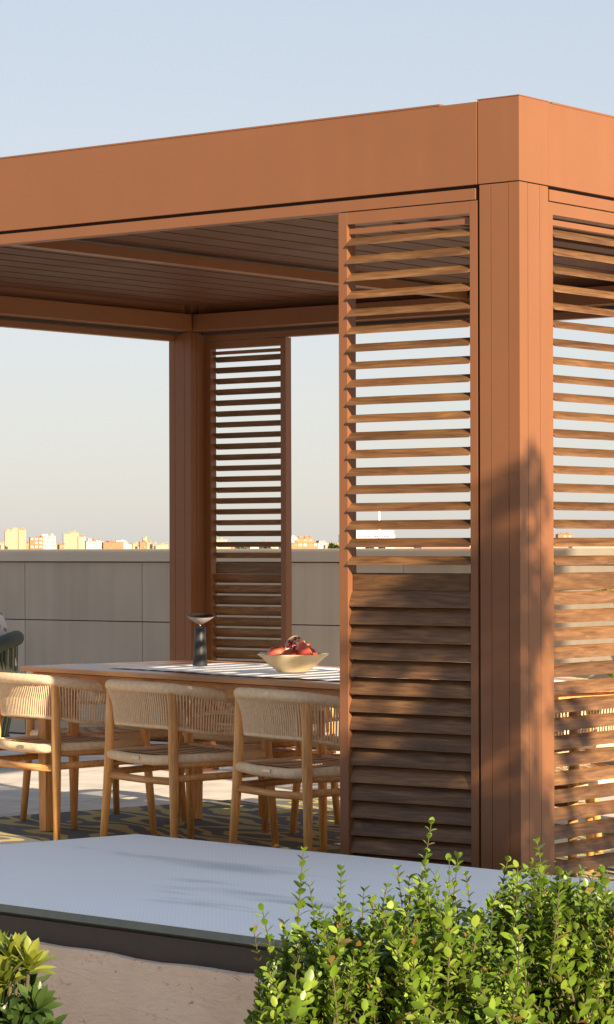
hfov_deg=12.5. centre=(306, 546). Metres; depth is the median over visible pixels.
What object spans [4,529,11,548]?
apartment tower
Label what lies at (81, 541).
apartment tower
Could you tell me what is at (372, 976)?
box shrub
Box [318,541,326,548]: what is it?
building
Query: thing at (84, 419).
sky
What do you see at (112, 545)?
building
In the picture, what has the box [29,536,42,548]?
apartment block
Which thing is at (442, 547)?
building
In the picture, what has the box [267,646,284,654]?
pomegranate
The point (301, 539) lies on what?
apartment block
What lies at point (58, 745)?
dining armchair
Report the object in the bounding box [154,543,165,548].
building
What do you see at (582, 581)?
louvered shutter
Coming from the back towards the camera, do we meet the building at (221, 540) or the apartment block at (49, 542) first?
the apartment block at (49, 542)
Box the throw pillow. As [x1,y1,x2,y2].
[0,612,16,665]
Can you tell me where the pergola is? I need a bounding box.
[0,94,613,874]
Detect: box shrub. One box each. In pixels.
[243,817,537,1023]
[434,837,613,1023]
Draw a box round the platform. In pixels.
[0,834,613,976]
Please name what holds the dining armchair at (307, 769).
on the rug
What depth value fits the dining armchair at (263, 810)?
12.61 m
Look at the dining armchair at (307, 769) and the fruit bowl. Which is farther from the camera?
the fruit bowl
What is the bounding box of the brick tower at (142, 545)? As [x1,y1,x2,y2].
[139,540,145,548]
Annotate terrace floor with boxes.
[0,733,613,823]
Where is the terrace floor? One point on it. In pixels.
(90, 789)
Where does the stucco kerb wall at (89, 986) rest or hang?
on the own building
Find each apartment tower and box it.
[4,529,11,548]
[11,528,18,548]
[18,528,25,548]
[63,532,70,548]
[70,531,78,548]
[78,534,85,548]
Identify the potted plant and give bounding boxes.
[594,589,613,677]
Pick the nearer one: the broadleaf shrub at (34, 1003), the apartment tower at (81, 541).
the broadleaf shrub at (34, 1003)
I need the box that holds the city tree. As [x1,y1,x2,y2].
[328,542,334,548]
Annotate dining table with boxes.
[21,660,613,830]
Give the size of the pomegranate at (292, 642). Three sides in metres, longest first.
0.089 x 0.089 x 0.044 m
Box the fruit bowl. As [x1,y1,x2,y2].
[257,652,328,671]
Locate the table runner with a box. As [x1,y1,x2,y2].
[111,663,561,681]
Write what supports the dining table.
on the rug
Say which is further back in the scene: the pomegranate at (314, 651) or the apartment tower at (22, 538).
the apartment tower at (22, 538)
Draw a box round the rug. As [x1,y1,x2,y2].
[0,798,613,879]
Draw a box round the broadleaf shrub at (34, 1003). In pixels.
[0,929,67,1023]
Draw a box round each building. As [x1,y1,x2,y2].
[85,538,103,548]
[101,541,123,548]
[116,540,126,548]
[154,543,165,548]
[217,538,226,548]
[292,540,317,548]
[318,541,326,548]
[338,530,394,547]
[414,546,470,547]
[568,547,613,547]
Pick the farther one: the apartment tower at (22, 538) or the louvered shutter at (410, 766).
the apartment tower at (22, 538)
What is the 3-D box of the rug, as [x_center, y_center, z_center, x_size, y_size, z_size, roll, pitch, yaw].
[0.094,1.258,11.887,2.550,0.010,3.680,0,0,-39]
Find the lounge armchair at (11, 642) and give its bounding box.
[0,631,23,737]
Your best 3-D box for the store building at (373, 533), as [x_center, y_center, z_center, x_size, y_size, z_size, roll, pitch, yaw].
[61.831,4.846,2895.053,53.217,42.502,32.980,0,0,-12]
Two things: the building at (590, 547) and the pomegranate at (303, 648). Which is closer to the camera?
the pomegranate at (303, 648)
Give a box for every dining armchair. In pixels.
[0,672,156,839]
[20,663,186,828]
[100,679,278,847]
[178,698,339,831]
[229,687,339,852]
[289,707,339,833]
[554,677,602,852]
[554,696,613,877]
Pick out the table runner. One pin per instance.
(266, 670)
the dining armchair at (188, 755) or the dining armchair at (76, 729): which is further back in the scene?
the dining armchair at (76, 729)
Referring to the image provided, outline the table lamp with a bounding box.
[186,613,213,665]
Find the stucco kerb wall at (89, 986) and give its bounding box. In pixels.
[6,937,268,1023]
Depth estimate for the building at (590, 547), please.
2999.93 m
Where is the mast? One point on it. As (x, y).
(378, 519)
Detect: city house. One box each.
[57,543,64,548]
[130,542,137,548]
[146,540,150,548]
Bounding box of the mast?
[378,511,379,547]
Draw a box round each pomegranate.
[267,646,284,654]
[281,649,297,654]
[285,636,304,651]
[296,640,312,654]
[306,644,317,654]
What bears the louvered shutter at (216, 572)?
attached to the pergola
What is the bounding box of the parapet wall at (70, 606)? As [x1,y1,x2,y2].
[0,548,613,764]
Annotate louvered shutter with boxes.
[204,337,291,749]
[338,200,480,867]
[548,202,613,880]
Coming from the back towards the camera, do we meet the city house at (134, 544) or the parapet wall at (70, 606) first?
the city house at (134, 544)
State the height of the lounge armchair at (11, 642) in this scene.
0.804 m
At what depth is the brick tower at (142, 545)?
3600.17 m
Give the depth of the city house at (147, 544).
3616.37 m
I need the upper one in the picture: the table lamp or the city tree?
the city tree
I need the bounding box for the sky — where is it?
[0,0,613,548]
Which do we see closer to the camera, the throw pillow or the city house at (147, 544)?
the throw pillow
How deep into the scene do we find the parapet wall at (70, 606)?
18.29 m
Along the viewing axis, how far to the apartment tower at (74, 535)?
3960.02 m
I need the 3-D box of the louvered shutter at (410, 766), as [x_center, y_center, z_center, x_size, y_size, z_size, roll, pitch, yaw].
[0.355,0.034,9.550,0.583,2.388,0.059,0,0,38]
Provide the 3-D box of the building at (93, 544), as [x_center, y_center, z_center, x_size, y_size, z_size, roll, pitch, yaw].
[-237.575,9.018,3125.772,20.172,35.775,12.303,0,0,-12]
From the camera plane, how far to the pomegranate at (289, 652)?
11.43 m
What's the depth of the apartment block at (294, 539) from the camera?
3120.39 m
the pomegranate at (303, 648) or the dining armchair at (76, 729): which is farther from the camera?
the dining armchair at (76, 729)
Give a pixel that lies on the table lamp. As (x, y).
(199, 653)
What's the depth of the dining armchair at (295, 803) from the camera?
12.18 m
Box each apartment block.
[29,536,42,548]
[41,534,55,548]
[292,535,297,542]
[297,536,312,542]
[555,532,572,537]
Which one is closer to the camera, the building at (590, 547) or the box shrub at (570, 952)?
the box shrub at (570, 952)
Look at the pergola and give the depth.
9.93 m
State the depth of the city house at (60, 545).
3378.18 m
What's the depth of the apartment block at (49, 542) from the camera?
3480.21 m
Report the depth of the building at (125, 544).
3240.89 m
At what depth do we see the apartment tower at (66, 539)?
3839.99 m
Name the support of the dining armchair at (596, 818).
on the rug
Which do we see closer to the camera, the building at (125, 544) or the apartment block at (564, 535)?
the apartment block at (564, 535)
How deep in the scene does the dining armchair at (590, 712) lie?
10.11 m
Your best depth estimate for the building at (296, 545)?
3000.63 m

